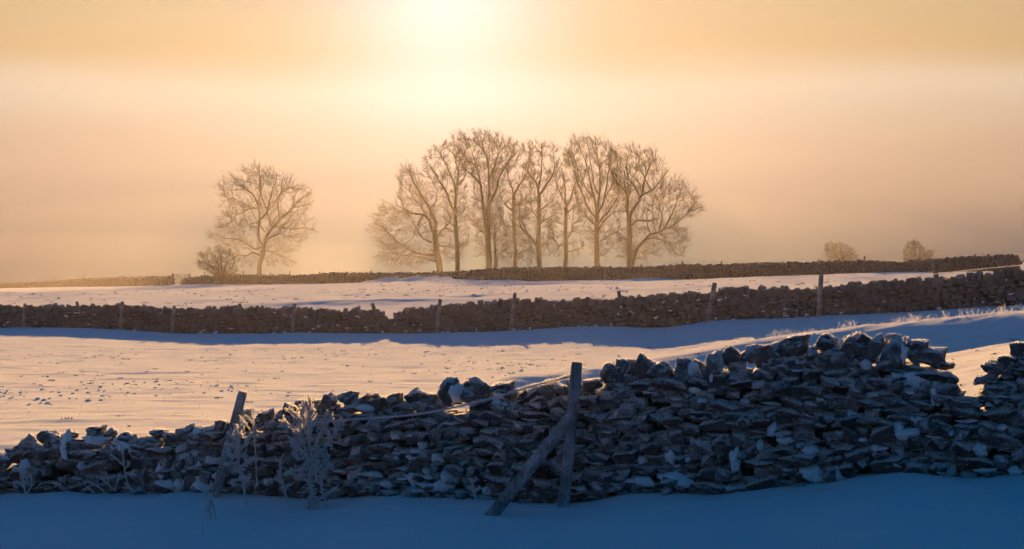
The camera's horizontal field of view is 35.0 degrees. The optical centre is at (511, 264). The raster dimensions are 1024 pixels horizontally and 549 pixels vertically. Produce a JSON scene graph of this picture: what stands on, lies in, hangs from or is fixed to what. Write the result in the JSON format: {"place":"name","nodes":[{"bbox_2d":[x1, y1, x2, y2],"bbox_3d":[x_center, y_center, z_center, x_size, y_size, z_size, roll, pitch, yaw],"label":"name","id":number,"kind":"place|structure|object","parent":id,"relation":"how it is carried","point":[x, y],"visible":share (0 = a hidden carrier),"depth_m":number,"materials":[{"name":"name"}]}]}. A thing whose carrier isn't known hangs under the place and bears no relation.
{"place":"outdoors","nodes":[
{"label":"outdoors","id":0,"kind":"place"},
{"bbox_2d":[0,263,1023,548],"bbox_3d":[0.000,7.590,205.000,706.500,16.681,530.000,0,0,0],"label":"snow field","id":1,"kind":"structure","parent":0,"point":[900,509],"depth_m":32.57,"materials":[{"name":"white snow"}]},
{"bbox_2d":[10,459,35,495],"bbox_3d":[-5.557,2.422,18.464,0.201,0.426,0.233,0,0,43],"label":"frosted weed","id":2,"kind":"object","parent":1,"relation":"on","point":[22,484],"visible":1,"depth_m":18.44,"materials":[{"name":"white plant"}]},
{"bbox_2d":[21,303,25,327],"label":"fence post","id":3,"kind":"object","parent":1,"relation":"on","point":[23,315],"visible":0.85,"depth_m":79.45,"materials":[{"name":"brown wood"}]},
{"bbox_2d":[0,275,174,287],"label":"dry stone wall","id":4,"kind":"structure","parent":1,"relation":"on","point":[130,281],"depth_m":351.35,"materials":[{"name":"grey stone"}]},
{"bbox_2d":[82,440,132,492],"bbox_3d":[-4.560,2.290,18.403,0.569,0.623,0.271,0,0,0],"label":"frosted weed","id":5,"kind":"object","parent":1,"relation":"on","point":[118,474],"visible":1,"depth_m":18.37,"materials":[{"name":"white plant"}]},
{"bbox_2d":[118,301,123,329],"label":"fence post","id":6,"kind":"object","parent":1,"relation":"on","point":[121,315],"visible":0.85,"depth_m":78.16,"materials":[{"name":"brown wood"}]},
{"bbox_2d":[170,305,175,332],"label":"fence post","id":7,"kind":"object","parent":1,"relation":"on","point":[172,318],"visible":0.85,"depth_m":77.49,"materials":[{"name":"brown wood"}]},
{"bbox_2d":[172,273,190,284],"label":"field gate","id":8,"kind":"structure","parent":1,"relation":"on","point":[176,276],"depth_m":289.96,"materials":[{"name":"metal"}]},
{"bbox_2d":[202,493,216,519],"bbox_3d":[-3.085,2.498,16.545,0.132,0.327,0.214,0,0,18],"label":"frosted weed","id":9,"kind":"object","parent":1,"relation":"on","point":[209,501],"visible":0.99,"depth_m":16.54,"materials":[{"name":"white plant"}]},
{"bbox_2d":[193,244,244,284],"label":"bush","id":10,"kind":"object","parent":1,"relation":"on","point":[220,273],"visible":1,"depth_m":258.68,"materials":[{"name":"brown plant"}]},
{"bbox_2d":[210,390,246,497],"bbox_3d":[-3.145,2.096,17.840,0.460,1.422,0.102,0,0,0],"label":"fence post","id":11,"kind":"object","parent":1,"relation":"on","point":[225,457],"visible":0.8,"depth_m":17.80,"materials":[{"name":"brown wood"}]},
{"bbox_2d":[223,420,253,507],"bbox_3d":[-2.889,2.107,17.180,0.347,0.950,0.262,0,0,-21],"label":"frosted weed","id":12,"kind":"object","parent":1,"relation":"on","point":[236,436],"visible":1,"depth_m":17.18,"materials":[{"name":"white plant"}]},
{"bbox_2d":[239,405,257,485],"bbox_3d":[-2.825,1.954,17.425,0.155,0.874,0.256,0,0,18],"label":"frosted weed","id":13,"kind":"object","parent":1,"relation":"on","point":[254,441],"visible":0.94,"depth_m":17.47,"materials":[{"name":"white plant"}]},
{"bbox_2d":[205,158,318,274],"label":"bare tree","id":14,"kind":"object","parent":1,"relation":"on","point":[263,251],"visible":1,"depth_m":344.59,"materials":[{"name":"brown plant"}]},
{"bbox_2d":[273,454,295,501],"bbox_3d":[-2.443,2.274,17.304,0.250,0.534,0.134,0,0,-34],"label":"frosted weed","id":15,"kind":"object","parent":1,"relation":"on","point":[281,481],"visible":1,"depth_m":17.27,"materials":[{"name":"white plant"}]},
{"bbox_2d":[290,304,295,332],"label":"fence post","id":16,"kind":"object","parent":1,"relation":"on","point":[293,318],"visible":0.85,"depth_m":75.91,"materials":[{"name":"brown wood"}]},
{"bbox_2d":[278,394,345,509],"bbox_3d":[-2.122,2.001,17.095,0.723,1.278,0.346,0,0,12],"label":"frosted weed","id":17,"kind":"object","parent":1,"relation":"on","point":[309,410],"visible":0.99,"depth_m":17.09,"materials":[{"name":"white plant"}]},
{"bbox_2d":[180,271,452,284],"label":"dry stone wall","id":18,"kind":"structure","parent":1,"relation":"on","point":[337,277],"depth_m":246.07,"materials":[{"name":"grey stone"}]},
{"bbox_2d":[353,272,449,283],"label":"drift grass","id":19,"kind":"structure","parent":1,"relation":"on","point":[399,276],"depth_m":202.65,"materials":[{"name":"brown plant"}]},
{"bbox_2d":[361,161,471,272],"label":"bare tree","id":20,"kind":"object","parent":1,"relation":"on","point":[436,257],"visible":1,"depth_m":337.40,"materials":[{"name":"brown plant"}]},
{"bbox_2d":[434,299,441,332],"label":"fence post","id":21,"kind":"object","parent":1,"relation":"on","point":[438,315],"visible":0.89,"depth_m":73.14,"materials":[{"name":"brown wood"}]},
{"bbox_2d":[421,139,470,270],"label":"bare tree","id":22,"kind":"object","parent":1,"relation":"on","point":[457,183],"visible":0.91,"depth_m":345.74,"materials":[{"name":"brown plant"}]},
{"bbox_2d":[467,476,481,500],"bbox_3d":[-0.397,2.289,16.541,0.134,0.263,0.273,0,0,-15],"label":"frosted weed","id":23,"kind":"object","parent":1,"relation":"on","point":[472,486],"visible":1,"depth_m":16.56,"materials":[{"name":"white plant"}]},
{"bbox_2d":[450,126,521,268],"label":"bare tree","id":24,"kind":"object","parent":1,"relation":"on","point":[486,213],"visible":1,"depth_m":334.24,"materials":[{"name":"brown plant"}]},
{"bbox_2d":[469,211,513,268],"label":"bare tree","id":25,"kind":"object","parent":1,"relation":"on","point":[494,241],"visible":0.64,"depth_m":349.84,"materials":[{"name":"brown plant"}]},
{"bbox_2d":[0,274,1017,425],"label":"grass tufts","id":26,"kind":"object","parent":1,"relation":"on","point":[427,351],"visible":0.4,"depth_m":59.31,"materials":[{"name":"brown plant"}]},
{"bbox_2d":[0,270,1020,404],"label":"snow clods","id":27,"kind":"object","parent":1,"relation":"on","point":[88,399],"visible":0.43,"depth_m":60.21,"materials":[{"name":"white snow"}]},
{"bbox_2d":[0,331,1023,503],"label":"dry stone wall","id":28,"kind":"structure","parent":1,"relation":"on","point":[796,410],"depth_m":16.26,"materials":[{"name":"stone"}]},
{"bbox_2d":[0,266,1023,333],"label":"dry stone wall","id":29,"kind":"structure","parent":1,"relation":"on","point":[1002,288],"depth_m":70.24,"materials":[{"name":"grey stone"}]},
{"bbox_2d":[869,264,1020,279],"bbox_3d":[15.752,0.258,58.106,0.230,0.747,8.325,0,0,-35],"label":"fence wire","id":30,"kind":"object","parent":29,"relation":"attached to","point":[946,272],"visible":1,"depth_m":58.36,"materials":[{"name":"white metal"}]},
{"bbox_2d":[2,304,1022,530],"bbox_3d":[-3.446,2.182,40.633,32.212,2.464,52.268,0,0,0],"label":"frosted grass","id":31,"kind":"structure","parent":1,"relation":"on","point":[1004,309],"depth_m":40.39,"materials":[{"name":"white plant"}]},
{"bbox_2d":[509,293,516,330],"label":"fence post","id":32,"kind":"object","parent":1,"relation":"on","point":[512,312],"visible":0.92,"depth_m":71.67,"materials":[{"name":"brown wood"}]},
{"bbox_2d":[493,139,537,266],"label":"bare tree","id":33,"kind":"object","parent":1,"relation":"on","point":[515,254],"visible":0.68,"depth_m":341.80,"materials":[{"name":"brown plant"}]},
{"bbox_2d":[503,136,561,267],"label":"bare tree","id":34,"kind":"object","parent":1,"relation":"on","point":[537,242],"visible":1,"depth_m":335.62,"materials":[{"name":"brown plant"}]},
{"bbox_2d":[484,361,581,515],"bbox_3d":[0.161,1.831,16.097,1.115,1.722,0.240,0,0,-12],"label":"strainer post","id":35,"kind":"object","parent":1,"relation":"on","point":[566,426],"visible":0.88,"depth_m":16.09,"materials":[{"name":"brown wood"}]},
{"bbox_2d":[316,376,569,423],"bbox_3d":[-0.824,1.419,16.919,3.131,0.634,0.076,0,0,24],"label":"fence wire","id":36,"kind":"object","parent":35,"relation":"attached to","point":[460,405],"visible":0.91,"depth_m":16.83,"materials":[{"name":"white metal"}]},
{"bbox_2d":[508,374,569,391],"bbox_3d":[0.272,1.202,16.452,0.726,0.222,0.061,0,0,25],"label":"fence wire","id":37,"kind":"object","parent":35,"relation":"attached to","point":[565,375],"visible":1,"depth_m":16.41,"materials":[{"name":"white metal"}]},
{"bbox_2d":[545,151,589,266],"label":"bare tree","id":38,"kind":"object","parent":1,"relation":"on","point":[566,214],"visible":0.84,"depth_m":347.57,"materials":[{"name":"brown plant"}]},
{"bbox_2d":[560,132,629,266],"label":"bare tree","id":39,"kind":"object","parent":1,"relation":"on","point":[598,253],"visible":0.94,"depth_m":339.41,"materials":[{"name":"brown plant"}]},
{"bbox_2d":[602,140,704,266],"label":"bare tree","id":40,"kind":"object","parent":1,"relation":"on","point":[631,258],"visible":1,"depth_m":333.19,"materials":[{"name":"brown plant"}]},
{"bbox_2d":[705,282,716,322],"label":"fence post","id":41,"kind":"object","parent":1,"relation":"on","point":[711,302],"visible":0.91,"depth_m":65.85,"materials":[{"name":"brown wood"}]},
{"bbox_2d":[452,253,1022,280],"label":"dry stone wall","id":42,"kind":"structure","parent":1,"relation":"on","point":[734,270],"depth_m":162.15,"materials":[{"name":"grey stone"}]},
{"bbox_2d":[816,274,823,316],"bbox_3d":[11.800,1.354,62.301,0.290,1.937,0.189,0,0,0],"label":"fence post","id":43,"kind":"object","parent":1,"relation":"on","point":[819,296],"visible":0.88,"depth_m":62.22,"materials":[{"name":"brown wood"}]},
{"bbox_2d":[823,241,858,261],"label":"bush","id":44,"kind":"object","parent":1,"relation":"on","point":[834,251],"visible":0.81,"depth_m":324.62,"materials":[{"name":"brown plant"}]},
{"bbox_2d":[862,256,865,272],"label":"fence post","id":45,"kind":"object","parent":1,"relation":"on","point":[863,264],"visible":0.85,"depth_m":147.92,"materials":[{"name":"brown wood"}]},
{"bbox_2d":[902,239,935,260],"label":"bush","id":46,"kind":"object","parent":1,"relation":"on","point":[913,255],"visible":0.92,"depth_m":324.74,"materials":[{"name":"brown plant"}]},
{"bbox_2d":[931,260,938,278],"bbox_3d":[15.446,0.393,59.169,0.337,1.069,0.179,0,0,0],"label":"fence post","id":47,"kind":"object","parent":1,"relation":"on","point":[934,268],"visible":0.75,"depth_m":59.09,"materials":[{"name":"brown wood"}]},
{"bbox_2d":[0,0,1023,283],"label":"sky","id":48,"kind":"structure","parent":0,"point":[875,127],"materials":[{"name":"orange"}]},
{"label":"fence post","id":49,"kind":"object","parent":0,"visible":0},
{"bbox_2d":[672,252,1023,261],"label":"fence wire","id":50,"kind":"object","parent":49,"relation":"attached to","point":[852,257],"visible":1,"depth_m":150.11,"materials":[{"name":"grey metal"}]},
{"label":"fence post","id":51,"kind":"object","parent":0,"visible":0},
{"bbox_2d":[204,270,432,272],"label":"fence wire","id":52,"kind":"object","parent":51,"relation":"attached to","point":[297,271],"visible":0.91,"depth_m":248.69,"materials":[{"name":"grey metal"}]}
]}

